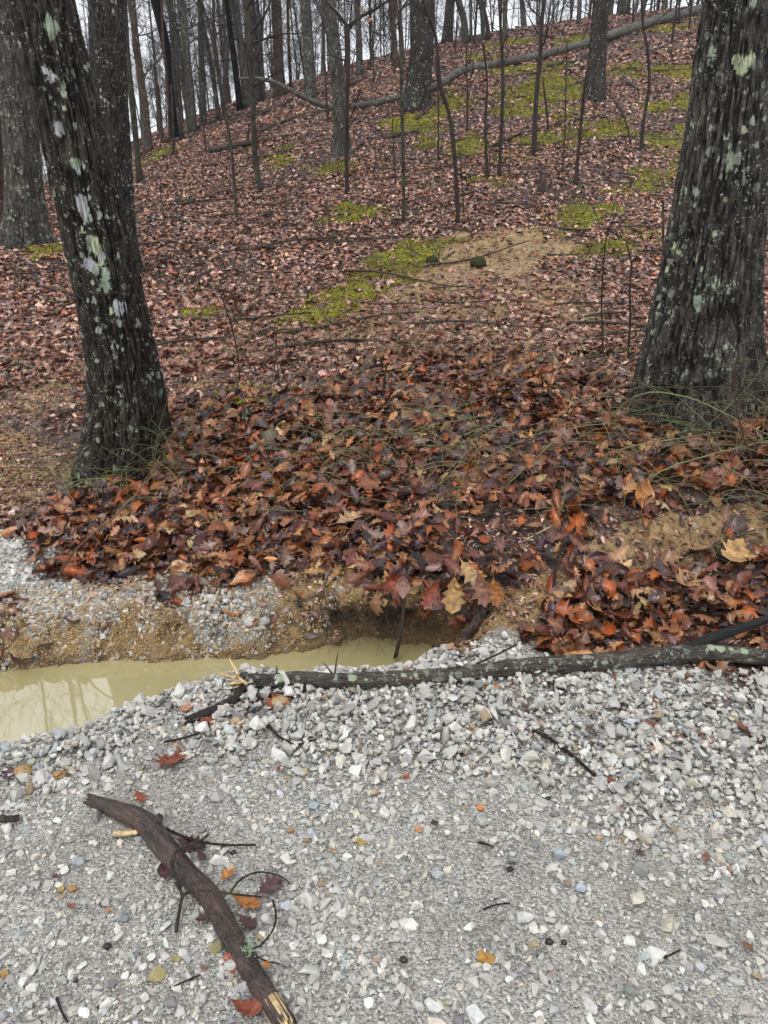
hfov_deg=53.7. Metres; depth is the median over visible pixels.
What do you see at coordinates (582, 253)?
fallen branch
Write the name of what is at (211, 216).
stick
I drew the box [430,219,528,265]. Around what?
stick
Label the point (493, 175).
stick
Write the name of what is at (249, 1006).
fallen leaf
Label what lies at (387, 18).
bare sapling
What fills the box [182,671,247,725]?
fallen branch
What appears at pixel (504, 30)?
grey tree
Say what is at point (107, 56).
dark tree
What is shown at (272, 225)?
stick
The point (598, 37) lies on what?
dark tree
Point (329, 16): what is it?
pale tree
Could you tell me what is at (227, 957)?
fallen leaf
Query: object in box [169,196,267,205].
stick
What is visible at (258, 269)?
woody shoot
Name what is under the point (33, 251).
stick
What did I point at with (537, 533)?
fallen branch
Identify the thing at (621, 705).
fallen leaf
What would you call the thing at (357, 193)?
woody shoot
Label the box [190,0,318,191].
sapling
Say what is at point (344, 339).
stick
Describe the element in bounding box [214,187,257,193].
stick
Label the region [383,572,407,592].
fallen leaf
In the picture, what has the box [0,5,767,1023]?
ground
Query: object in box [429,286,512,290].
stick
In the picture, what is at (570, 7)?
bare sapling
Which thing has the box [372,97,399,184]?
woody shoot
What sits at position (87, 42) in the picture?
bare sapling
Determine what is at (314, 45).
bare tree
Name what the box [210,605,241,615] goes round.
fallen leaf
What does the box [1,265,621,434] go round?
briars
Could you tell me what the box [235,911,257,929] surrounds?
fallen leaf
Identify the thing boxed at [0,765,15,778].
fallen leaf
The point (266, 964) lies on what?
fallen leaf
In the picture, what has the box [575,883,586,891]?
stone
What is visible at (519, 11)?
bare sapling
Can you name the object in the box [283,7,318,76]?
bare sapling
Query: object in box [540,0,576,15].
bare tree
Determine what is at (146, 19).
bare sapling
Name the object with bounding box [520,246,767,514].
briars
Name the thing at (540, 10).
bare tree
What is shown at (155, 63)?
bare tree
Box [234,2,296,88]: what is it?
bare sapling
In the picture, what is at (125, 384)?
leaning tree
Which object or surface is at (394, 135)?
fallen log
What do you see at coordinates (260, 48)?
grey tree
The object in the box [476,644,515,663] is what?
twig
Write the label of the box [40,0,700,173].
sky
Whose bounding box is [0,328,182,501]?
briars
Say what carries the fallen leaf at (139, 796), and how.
on the gravel at (198, 694)
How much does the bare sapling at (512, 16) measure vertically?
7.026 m
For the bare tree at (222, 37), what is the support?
on the ground
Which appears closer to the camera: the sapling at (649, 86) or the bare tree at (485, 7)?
the sapling at (649, 86)
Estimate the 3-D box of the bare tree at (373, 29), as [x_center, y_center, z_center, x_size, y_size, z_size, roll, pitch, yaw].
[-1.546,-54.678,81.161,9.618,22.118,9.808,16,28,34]
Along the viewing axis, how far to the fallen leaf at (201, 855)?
1.97 m
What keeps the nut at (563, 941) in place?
on the ground
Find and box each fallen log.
[208,117,286,153]
[257,109,329,133]
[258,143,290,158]
[383,125,424,138]
[487,116,538,147]
[546,52,587,67]
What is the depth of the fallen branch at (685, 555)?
3.35 m
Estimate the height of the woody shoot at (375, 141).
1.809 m
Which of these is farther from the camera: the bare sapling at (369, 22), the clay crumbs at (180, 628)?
the bare sapling at (369, 22)
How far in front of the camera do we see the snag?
21.39 m
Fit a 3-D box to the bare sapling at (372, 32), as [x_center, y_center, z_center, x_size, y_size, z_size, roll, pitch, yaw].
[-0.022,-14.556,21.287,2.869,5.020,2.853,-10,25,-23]
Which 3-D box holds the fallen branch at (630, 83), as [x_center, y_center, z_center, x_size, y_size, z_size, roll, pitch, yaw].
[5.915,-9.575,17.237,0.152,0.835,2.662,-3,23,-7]
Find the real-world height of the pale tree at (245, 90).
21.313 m
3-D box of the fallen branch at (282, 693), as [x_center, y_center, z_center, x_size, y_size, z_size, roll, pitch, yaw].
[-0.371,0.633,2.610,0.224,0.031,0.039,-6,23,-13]
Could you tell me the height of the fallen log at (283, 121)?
0.651 m
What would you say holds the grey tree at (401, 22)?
on the ground
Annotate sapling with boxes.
[78,2,141,124]
[83,24,165,132]
[85,15,152,96]
[128,0,224,122]
[129,0,198,95]
[129,13,212,126]
[130,5,208,108]
[130,22,178,129]
[131,0,168,116]
[149,168,178,228]
[153,56,183,127]
[154,74,190,153]
[162,25,212,110]
[163,1,227,104]
[169,37,207,106]
[173,2,268,102]
[175,0,245,95]
[176,5,226,111]
[182,0,275,220]
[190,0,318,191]
[191,0,247,97]
[191,18,219,107]
[193,22,225,99]
[193,41,224,108]
[197,0,318,101]
[207,1,267,89]
[207,9,237,106]
[209,0,286,61]
[216,1,269,95]
[217,20,239,101]
[221,0,299,89]
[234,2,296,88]
[237,0,293,87]
[259,0,299,84]
[262,0,327,78]
[266,1,313,80]
[271,3,303,82]
[274,0,340,75]
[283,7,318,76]
[284,22,314,81]
[290,0,320,73]
[290,9,320,74]
[293,0,369,67]
[295,41,318,79]
[300,0,384,69]
[310,0,378,56]
[310,2,368,57]
[313,11,340,69]
[316,55,329,120]
[319,0,368,51]
[320,0,368,52]
[322,0,389,193]
[342,0,389,52]
[342,0,405,70]
[343,0,408,60]
[348,0,409,81]
[351,0,403,57]
[364,1,409,53]
[366,0,405,49]
[369,0,409,58]
[370,0,473,221]
[372,0,409,43]
[382,362,387,396]
[383,0,459,224]
[406,0,468,39]
[416,46,462,161]
[434,0,459,42]
[434,0,476,49]
[435,0,472,36]
[439,0,477,38]
[446,35,469,131]
[459,35,506,176]
[461,0,491,44]
[465,0,497,29]
[467,0,497,31]
[472,0,546,43]
[484,0,533,176]
[508,0,533,27]
[509,0,535,25]
[513,0,573,25]
[521,0,566,154]
[526,0,568,23]
[533,1,558,23]
[539,0,591,44]
[540,0,558,21]
[540,1,556,21]
[542,76,548,128]
[549,0,571,20]
[559,0,582,22]
[560,64,604,184]
[566,0,591,17]
[575,175,650,355]
[603,218,650,357]
[610,0,634,22]
[639,0,695,150]
[662,200,664,255]
[670,0,680,44]
[678,0,700,25]
[686,0,693,27]
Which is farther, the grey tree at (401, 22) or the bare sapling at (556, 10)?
the bare sapling at (556, 10)
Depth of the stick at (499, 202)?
11.64 m
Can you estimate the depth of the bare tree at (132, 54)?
59.81 m
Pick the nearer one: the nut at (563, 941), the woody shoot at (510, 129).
the nut at (563, 941)
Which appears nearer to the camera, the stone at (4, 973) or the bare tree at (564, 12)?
the stone at (4, 973)
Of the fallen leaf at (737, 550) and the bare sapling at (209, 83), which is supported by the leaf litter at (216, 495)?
the fallen leaf at (737, 550)
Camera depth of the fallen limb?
2.71 m
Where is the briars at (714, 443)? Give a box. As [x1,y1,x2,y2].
[491,345,767,570]
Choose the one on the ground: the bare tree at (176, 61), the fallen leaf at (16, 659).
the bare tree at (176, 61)
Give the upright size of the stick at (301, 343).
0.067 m
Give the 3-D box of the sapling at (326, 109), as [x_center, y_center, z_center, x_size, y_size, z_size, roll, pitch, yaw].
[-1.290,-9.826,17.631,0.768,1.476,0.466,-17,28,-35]
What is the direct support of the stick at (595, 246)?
on the moss
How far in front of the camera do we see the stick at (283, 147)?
15.95 m
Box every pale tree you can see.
[0,0,55,250]
[189,0,249,108]
[300,0,316,96]
[314,0,352,158]
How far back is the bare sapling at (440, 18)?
36.61 m
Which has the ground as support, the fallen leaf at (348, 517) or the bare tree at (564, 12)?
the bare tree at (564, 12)
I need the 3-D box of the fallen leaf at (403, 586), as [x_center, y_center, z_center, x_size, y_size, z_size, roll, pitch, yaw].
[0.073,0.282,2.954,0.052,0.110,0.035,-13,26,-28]
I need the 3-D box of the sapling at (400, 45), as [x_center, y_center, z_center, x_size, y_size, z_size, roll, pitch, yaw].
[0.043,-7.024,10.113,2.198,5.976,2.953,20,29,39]
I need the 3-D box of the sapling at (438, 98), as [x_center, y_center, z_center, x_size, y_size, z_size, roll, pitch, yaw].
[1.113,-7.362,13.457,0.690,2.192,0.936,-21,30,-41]
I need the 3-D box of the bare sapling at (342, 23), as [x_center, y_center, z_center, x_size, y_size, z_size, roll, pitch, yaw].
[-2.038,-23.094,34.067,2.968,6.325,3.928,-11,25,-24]
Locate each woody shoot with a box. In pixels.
[14,141,53,271]
[130,126,159,201]
[174,58,202,165]
[181,74,210,151]
[183,232,267,380]
[193,125,223,243]
[225,57,238,193]
[247,219,273,306]
[260,332,290,387]
[302,85,338,254]
[313,59,355,213]
[324,155,329,253]
[338,79,345,172]
[338,126,393,248]
[356,103,366,164]
[361,88,377,213]
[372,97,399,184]
[380,99,389,173]
[410,146,432,257]
[412,147,437,235]
[447,144,474,215]
[469,5,484,93]
[489,66,512,165]
[492,109,503,187]
[494,3,513,116]
[505,70,518,179]
[523,16,618,171]
[556,102,571,208]
[562,96,576,177]
[576,26,596,127]
[587,163,628,255]
[589,71,626,203]
[592,244,610,292]
[600,160,630,273]
[610,90,630,145]
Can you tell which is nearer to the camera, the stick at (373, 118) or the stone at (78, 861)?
the stone at (78, 861)
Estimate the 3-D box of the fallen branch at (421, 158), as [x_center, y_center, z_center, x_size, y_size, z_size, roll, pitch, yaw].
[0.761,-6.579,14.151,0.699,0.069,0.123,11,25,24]
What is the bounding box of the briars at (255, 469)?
[37,407,466,534]
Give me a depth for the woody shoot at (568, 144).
12.48 m
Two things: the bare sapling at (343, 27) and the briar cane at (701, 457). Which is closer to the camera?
the briar cane at (701, 457)
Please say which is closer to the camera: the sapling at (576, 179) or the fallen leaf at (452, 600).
the fallen leaf at (452, 600)
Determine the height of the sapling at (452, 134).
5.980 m
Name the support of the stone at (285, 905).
on the gravel at (198, 694)
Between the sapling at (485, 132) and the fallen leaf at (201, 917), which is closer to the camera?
the fallen leaf at (201, 917)
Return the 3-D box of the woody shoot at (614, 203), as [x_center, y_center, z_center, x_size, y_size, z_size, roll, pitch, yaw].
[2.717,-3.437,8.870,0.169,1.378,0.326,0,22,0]
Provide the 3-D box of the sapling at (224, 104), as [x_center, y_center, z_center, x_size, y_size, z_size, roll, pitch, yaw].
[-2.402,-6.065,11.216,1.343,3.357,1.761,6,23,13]
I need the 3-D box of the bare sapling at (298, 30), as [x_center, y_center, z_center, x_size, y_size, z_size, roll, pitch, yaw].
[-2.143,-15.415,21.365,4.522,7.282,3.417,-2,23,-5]
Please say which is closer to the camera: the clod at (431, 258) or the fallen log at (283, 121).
the clod at (431, 258)
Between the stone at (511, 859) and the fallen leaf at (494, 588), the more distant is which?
the fallen leaf at (494, 588)
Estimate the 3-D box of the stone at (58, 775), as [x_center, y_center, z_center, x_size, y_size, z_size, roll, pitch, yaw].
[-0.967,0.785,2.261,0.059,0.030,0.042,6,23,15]
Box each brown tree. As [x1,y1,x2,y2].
[128,0,153,154]
[160,0,170,138]
[212,0,224,116]
[271,0,285,97]
[286,0,358,87]
[389,0,399,67]
[482,0,490,38]
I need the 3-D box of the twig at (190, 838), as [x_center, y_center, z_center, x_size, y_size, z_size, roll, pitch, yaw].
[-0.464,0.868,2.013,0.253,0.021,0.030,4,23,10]
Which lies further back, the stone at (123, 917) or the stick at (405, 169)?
the stick at (405, 169)
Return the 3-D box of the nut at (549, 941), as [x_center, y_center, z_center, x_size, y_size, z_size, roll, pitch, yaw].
[0.381,0.991,1.754,0.025,0.018,0.020,0,22,0]
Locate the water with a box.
[0,636,436,741]
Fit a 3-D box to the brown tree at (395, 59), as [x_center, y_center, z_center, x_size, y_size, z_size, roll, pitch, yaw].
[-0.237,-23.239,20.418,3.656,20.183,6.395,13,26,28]
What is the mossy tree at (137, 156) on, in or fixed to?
on the ground
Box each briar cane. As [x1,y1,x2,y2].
[55,456,160,581]
[393,414,491,433]
[462,424,575,464]
[496,422,615,493]
[551,480,557,509]
[594,432,720,458]
[610,391,767,435]
[649,440,767,481]
[733,344,766,491]
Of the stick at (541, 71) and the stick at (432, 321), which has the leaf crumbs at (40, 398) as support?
the stick at (432, 321)
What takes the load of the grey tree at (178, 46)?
on the ground
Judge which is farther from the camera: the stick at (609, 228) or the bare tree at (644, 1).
the bare tree at (644, 1)
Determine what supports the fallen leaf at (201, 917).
on the ground
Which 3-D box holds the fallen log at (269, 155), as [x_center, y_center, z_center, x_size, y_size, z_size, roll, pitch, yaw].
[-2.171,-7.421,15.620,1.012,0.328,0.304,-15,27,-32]
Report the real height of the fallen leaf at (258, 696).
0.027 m
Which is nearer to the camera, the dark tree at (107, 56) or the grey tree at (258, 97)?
the dark tree at (107, 56)
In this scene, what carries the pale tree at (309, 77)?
on the ground
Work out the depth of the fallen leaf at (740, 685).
2.67 m
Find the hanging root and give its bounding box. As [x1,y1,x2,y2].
[393,596,405,658]
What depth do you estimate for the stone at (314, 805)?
2.13 m
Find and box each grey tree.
[142,0,197,133]
[165,0,225,125]
[197,0,260,124]
[223,0,265,100]
[247,0,261,103]
[354,0,363,75]
[399,0,405,64]
[455,0,469,43]
[469,0,472,41]
[478,0,485,41]
[502,0,507,37]
[576,0,580,24]
[619,0,630,15]
[661,0,667,8]
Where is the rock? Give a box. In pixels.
[162,138,171,142]
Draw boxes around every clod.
[426,255,438,262]
[450,231,472,241]
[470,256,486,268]
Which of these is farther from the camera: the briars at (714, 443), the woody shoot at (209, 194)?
the woody shoot at (209, 194)
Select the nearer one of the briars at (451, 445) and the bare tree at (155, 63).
the briars at (451, 445)
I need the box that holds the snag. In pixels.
[153,67,163,140]
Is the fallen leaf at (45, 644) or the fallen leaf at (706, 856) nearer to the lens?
the fallen leaf at (706, 856)
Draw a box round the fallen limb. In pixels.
[219,615,767,691]
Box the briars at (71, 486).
[0,382,251,512]
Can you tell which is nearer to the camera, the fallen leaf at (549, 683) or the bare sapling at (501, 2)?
the fallen leaf at (549, 683)
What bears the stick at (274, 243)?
on the ground
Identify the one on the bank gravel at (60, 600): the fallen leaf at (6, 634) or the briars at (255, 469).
the fallen leaf at (6, 634)
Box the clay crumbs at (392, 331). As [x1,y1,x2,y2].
[0,225,766,671]
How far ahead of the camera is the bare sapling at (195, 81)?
46.73 m
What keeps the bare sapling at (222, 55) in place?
on the ground
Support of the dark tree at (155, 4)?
on the ground
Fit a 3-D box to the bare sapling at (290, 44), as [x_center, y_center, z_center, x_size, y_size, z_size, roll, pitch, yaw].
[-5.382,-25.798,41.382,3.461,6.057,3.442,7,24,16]
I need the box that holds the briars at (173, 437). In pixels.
[0,334,227,515]
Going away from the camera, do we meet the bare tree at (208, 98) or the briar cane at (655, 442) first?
the briar cane at (655, 442)
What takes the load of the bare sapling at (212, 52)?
on the ground
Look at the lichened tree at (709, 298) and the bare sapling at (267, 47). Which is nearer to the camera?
the lichened tree at (709, 298)
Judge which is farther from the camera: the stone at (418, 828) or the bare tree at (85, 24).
the bare tree at (85, 24)
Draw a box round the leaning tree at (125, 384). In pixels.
[6,0,172,493]
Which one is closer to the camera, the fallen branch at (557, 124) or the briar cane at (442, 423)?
the briar cane at (442, 423)
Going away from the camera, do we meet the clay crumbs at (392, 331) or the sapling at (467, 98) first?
the clay crumbs at (392, 331)
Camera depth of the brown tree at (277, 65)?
23.32 m
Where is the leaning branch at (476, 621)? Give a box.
[457,588,489,647]
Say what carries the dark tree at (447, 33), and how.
on the ground
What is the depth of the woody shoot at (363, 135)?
13.65 m
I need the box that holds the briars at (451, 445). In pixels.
[111,353,767,532]
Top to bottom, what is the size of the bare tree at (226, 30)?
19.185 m
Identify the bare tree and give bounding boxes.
[75,0,209,136]
[77,6,162,137]
[80,0,216,130]
[81,0,138,52]
[82,0,152,123]
[127,0,197,129]
[128,0,165,129]
[128,0,229,114]
[134,1,209,107]
[135,0,293,105]
[142,0,230,123]
[143,0,294,81]
[153,5,223,109]
[163,0,316,103]
[193,0,269,73]
[207,0,313,73]
[208,0,300,72]
[229,0,320,89]
[264,1,328,82]
[268,6,312,80]
[281,0,353,60]
[285,0,362,72]
[288,13,325,82]
[312,0,360,54]
[320,0,382,72]
[337,0,409,62]
[343,0,409,62]
[349,3,409,56]
[363,0,409,55]
[368,5,439,48]
[386,7,441,49]
[435,0,487,32]
[435,0,508,24]
[508,5,574,24]
[509,1,536,25]
[519,0,526,26]
[531,3,574,20]
[538,0,591,16]
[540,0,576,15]
[547,0,582,21]
[589,0,613,14]
[614,0,656,10]
[634,0,639,12]
[643,0,688,11]
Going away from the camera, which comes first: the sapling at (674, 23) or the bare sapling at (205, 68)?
the sapling at (674, 23)
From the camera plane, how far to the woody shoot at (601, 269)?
8.63 m
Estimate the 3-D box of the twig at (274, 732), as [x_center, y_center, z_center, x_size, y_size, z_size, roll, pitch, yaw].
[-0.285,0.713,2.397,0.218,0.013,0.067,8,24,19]
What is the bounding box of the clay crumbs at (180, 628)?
[0,569,505,669]
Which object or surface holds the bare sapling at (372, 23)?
on the ground
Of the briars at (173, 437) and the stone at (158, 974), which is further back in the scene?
the briars at (173, 437)
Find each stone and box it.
[0,969,8,978]
[1,744,9,750]
[13,764,32,774]
[51,770,69,780]
[57,885,64,891]
[68,885,77,891]
[71,857,84,865]
[89,748,95,754]
[117,913,128,921]
[148,966,166,981]
[171,956,180,961]
[179,702,200,711]
[208,941,222,954]
[229,715,248,727]
[259,617,269,624]
[260,913,272,924]
[271,696,289,707]
[280,900,290,910]
[296,827,317,838]
[309,801,319,808]
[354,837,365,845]
[414,825,422,831]
[424,998,442,1012]
[428,870,445,879]
[466,1004,484,1023]
[476,804,484,810]
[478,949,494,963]
[507,856,518,863]
[552,849,564,859]
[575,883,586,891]
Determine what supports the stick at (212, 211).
on the leaf litter at (226, 239)
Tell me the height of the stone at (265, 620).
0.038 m
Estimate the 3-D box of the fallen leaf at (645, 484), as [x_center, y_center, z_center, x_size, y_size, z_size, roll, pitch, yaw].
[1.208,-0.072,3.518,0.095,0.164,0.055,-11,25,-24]
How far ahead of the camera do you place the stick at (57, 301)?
8.05 m
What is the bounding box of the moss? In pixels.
[10,16,699,407]
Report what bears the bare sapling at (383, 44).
on the ground
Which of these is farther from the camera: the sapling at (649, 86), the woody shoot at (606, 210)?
the sapling at (649, 86)
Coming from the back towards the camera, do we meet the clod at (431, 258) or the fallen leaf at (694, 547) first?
the clod at (431, 258)
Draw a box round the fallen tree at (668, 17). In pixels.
[232,2,701,109]
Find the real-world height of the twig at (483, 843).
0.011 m
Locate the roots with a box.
[260,600,466,653]
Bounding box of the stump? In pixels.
[536,173,545,193]
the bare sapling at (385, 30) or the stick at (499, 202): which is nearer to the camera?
the stick at (499, 202)
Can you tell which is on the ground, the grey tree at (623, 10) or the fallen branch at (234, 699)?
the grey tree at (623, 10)
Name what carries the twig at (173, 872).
on the broken log at (155, 835)
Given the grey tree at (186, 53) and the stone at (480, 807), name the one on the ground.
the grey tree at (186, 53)
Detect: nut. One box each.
[103,943,111,949]
[399,956,407,962]
[505,866,513,871]
[545,937,554,944]
[561,939,566,944]
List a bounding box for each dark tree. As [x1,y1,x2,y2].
[0,115,3,223]
[88,0,144,273]
[150,0,237,137]
[163,0,242,111]
[168,0,184,139]
[175,0,232,121]
[403,0,434,111]
[441,0,454,43]
[581,0,608,101]
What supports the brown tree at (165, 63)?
on the ground
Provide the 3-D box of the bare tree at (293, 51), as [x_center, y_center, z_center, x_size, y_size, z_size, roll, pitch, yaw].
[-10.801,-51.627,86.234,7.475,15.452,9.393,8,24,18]
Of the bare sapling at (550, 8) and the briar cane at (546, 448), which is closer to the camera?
the briar cane at (546, 448)
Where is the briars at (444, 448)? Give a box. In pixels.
[10,372,698,582]
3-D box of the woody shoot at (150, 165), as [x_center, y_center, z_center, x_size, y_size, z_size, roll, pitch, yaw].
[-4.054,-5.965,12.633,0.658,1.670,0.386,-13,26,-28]
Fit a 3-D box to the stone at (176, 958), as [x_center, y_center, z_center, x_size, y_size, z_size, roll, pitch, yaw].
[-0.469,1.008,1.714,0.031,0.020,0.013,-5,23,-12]
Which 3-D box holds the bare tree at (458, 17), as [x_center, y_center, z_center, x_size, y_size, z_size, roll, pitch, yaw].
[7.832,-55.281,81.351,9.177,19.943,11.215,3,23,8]
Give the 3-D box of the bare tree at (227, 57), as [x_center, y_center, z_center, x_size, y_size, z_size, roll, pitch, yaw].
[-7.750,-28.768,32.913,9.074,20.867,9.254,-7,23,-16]
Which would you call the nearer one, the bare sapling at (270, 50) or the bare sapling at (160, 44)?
the bare sapling at (160, 44)
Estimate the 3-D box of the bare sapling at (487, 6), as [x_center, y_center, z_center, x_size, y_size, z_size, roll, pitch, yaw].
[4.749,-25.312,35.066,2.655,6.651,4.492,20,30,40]
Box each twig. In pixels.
[0,814,19,822]
[55,997,68,1022]
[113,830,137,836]
[164,732,199,742]
[166,827,255,845]
[170,833,208,888]
[170,975,199,988]
[174,871,289,931]
[252,899,276,949]
[252,953,279,964]
[267,723,328,745]
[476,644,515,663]
[478,841,493,847]
[483,902,509,910]
[532,730,595,776]
[663,949,680,958]
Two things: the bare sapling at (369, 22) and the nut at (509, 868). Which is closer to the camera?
the nut at (509, 868)
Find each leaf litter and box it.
[0,6,767,285]
[0,272,767,389]
[0,341,767,672]
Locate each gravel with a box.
[0,518,767,1023]
[0,546,346,671]
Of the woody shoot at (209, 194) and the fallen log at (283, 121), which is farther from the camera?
the fallen log at (283, 121)
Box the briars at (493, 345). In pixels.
[234,281,767,545]
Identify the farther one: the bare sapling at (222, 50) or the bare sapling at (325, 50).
the bare sapling at (325, 50)
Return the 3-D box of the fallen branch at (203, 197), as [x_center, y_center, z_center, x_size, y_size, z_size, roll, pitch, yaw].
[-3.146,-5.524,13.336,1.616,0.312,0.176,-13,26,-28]
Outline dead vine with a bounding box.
[552,525,576,618]
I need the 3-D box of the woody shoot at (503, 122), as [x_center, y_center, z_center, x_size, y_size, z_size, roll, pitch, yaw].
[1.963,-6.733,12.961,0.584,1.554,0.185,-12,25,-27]
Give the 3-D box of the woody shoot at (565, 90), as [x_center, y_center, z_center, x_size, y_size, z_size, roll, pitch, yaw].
[2.995,-6.750,12.440,1.486,2.234,0.894,7,24,17]
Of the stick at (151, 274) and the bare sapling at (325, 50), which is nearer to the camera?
the stick at (151, 274)
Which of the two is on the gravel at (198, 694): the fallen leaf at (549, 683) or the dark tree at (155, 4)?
the fallen leaf at (549, 683)
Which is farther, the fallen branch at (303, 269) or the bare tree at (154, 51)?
the bare tree at (154, 51)
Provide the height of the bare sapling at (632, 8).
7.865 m
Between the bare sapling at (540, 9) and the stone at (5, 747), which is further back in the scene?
the bare sapling at (540, 9)
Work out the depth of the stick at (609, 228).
10.77 m
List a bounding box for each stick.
[7,270,66,274]
[14,239,60,252]
[40,300,74,302]
[42,285,71,294]
[139,240,177,244]
[141,257,167,277]
[141,257,234,291]
[150,153,203,167]
[156,307,278,345]
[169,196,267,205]
[169,277,311,320]
[191,198,232,203]
[195,198,240,215]
[207,191,302,217]
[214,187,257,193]
[233,194,301,198]
[247,191,301,204]
[248,217,297,228]
[249,234,365,250]
[253,311,419,335]
[258,132,305,153]
[263,211,314,214]
[266,207,305,223]
[270,194,325,205]
[275,135,350,151]
[277,340,439,348]
[295,266,341,291]
[313,210,424,238]
[313,237,389,241]
[326,313,452,343]
[338,181,430,215]
[344,269,450,285]
[349,106,396,121]
[362,301,424,305]
[366,165,452,169]
[367,218,411,221]
[389,223,439,248]
[394,216,450,219]
[412,320,547,327]
[421,217,468,229]
[422,278,510,303]
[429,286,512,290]
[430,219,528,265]
[446,119,499,144]
[451,171,537,175]
[470,164,526,167]
[494,186,598,208]
[506,69,573,76]
[515,86,574,97]
[517,329,644,340]
[552,127,593,143]
[556,282,651,304]
[563,225,661,230]
[566,321,646,326]
[575,238,622,252]
[584,286,653,317]
[617,130,677,139]
[626,62,691,68]
[637,249,661,251]
[644,84,688,90]
[649,194,672,196]
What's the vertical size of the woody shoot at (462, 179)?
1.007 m
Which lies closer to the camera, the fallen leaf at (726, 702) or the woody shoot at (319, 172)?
the fallen leaf at (726, 702)
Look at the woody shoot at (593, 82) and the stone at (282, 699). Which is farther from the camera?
the woody shoot at (593, 82)
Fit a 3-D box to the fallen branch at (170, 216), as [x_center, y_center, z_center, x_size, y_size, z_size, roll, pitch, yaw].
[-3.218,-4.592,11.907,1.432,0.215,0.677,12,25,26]
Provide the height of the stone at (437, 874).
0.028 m
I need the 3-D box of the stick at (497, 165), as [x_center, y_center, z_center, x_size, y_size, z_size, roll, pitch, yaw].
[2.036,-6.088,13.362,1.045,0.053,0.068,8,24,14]
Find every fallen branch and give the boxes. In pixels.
[22,476,67,488]
[55,408,84,416]
[136,213,200,226]
[160,188,239,205]
[172,381,316,430]
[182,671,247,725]
[196,101,276,127]
[223,74,295,120]
[243,686,306,702]
[271,179,335,187]
[296,263,327,282]
[341,244,388,257]
[399,47,496,71]
[407,157,440,159]
[413,81,440,119]
[423,241,454,267]
[454,516,476,519]
[491,1,584,38]
[521,524,553,542]
[547,183,598,199]
[547,241,649,255]
[549,109,617,127]
[590,212,661,269]
[623,78,672,103]
[645,530,722,570]
[668,448,761,478]
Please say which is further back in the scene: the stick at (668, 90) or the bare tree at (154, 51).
the bare tree at (154, 51)
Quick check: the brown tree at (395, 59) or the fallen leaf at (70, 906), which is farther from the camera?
the brown tree at (395, 59)
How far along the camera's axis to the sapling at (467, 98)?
15.09 m
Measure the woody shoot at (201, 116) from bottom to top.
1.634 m
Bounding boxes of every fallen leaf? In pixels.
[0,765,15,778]
[1,628,18,639]
[2,653,38,662]
[38,641,55,646]
[65,900,75,908]
[134,786,147,801]
[154,749,187,769]
[157,863,170,877]
[173,834,205,851]
[195,848,207,860]
[195,913,208,921]
[199,707,216,724]
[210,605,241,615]
[219,863,237,880]
[220,952,236,982]
[224,889,260,908]
[224,995,261,1016]
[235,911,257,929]
[245,686,266,711]
[250,873,283,897]
[261,961,271,966]
[262,691,290,708]
[292,556,326,574]
[303,632,320,638]
[328,510,362,525]
[330,634,342,642]
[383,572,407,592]
[396,570,410,598]
[400,773,409,779]
[418,573,443,609]
[430,820,438,824]
[441,568,465,613]
[457,551,482,585]
[470,562,494,607]
[482,683,508,689]
[489,569,506,607]
[516,701,550,709]
[540,677,551,685]
[618,698,627,710]
[635,478,654,515]
[635,848,647,856]
[639,720,663,727]
[668,567,701,588]
[670,729,685,744]
[681,541,715,549]
[691,694,731,708]
[697,728,714,742]
[702,851,710,862]
[720,537,755,565]
[733,683,748,688]
[735,721,765,738]
[743,939,752,951]
[756,738,765,750]
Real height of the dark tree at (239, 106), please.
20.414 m
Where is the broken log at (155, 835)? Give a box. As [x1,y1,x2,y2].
[83,793,296,1023]
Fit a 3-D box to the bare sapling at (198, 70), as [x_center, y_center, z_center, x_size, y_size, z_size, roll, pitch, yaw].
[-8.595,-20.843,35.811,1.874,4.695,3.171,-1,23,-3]
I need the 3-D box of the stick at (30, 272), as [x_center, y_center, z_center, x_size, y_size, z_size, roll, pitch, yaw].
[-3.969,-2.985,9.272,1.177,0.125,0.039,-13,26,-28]
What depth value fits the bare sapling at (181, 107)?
25.77 m
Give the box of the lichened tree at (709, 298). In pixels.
[627,0,767,441]
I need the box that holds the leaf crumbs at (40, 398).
[0,52,767,678]
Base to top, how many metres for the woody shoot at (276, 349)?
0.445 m
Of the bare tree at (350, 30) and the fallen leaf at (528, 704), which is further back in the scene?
the bare tree at (350, 30)
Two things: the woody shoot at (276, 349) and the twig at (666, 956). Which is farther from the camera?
the woody shoot at (276, 349)
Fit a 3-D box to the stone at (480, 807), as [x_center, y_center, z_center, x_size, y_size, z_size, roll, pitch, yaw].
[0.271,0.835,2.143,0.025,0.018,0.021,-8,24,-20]
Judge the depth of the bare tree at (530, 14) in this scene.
71.04 m
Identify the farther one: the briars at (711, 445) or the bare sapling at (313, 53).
the bare sapling at (313, 53)
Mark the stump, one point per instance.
(541, 184)
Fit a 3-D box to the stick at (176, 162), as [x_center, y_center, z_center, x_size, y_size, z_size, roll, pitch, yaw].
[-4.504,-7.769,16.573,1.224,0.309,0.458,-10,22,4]
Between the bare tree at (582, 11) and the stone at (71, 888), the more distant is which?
the bare tree at (582, 11)
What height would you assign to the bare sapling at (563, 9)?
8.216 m
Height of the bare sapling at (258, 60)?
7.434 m
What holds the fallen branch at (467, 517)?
on the ground
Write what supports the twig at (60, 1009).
on the gravel at (198, 694)
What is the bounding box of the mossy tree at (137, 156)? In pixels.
[85,0,143,183]

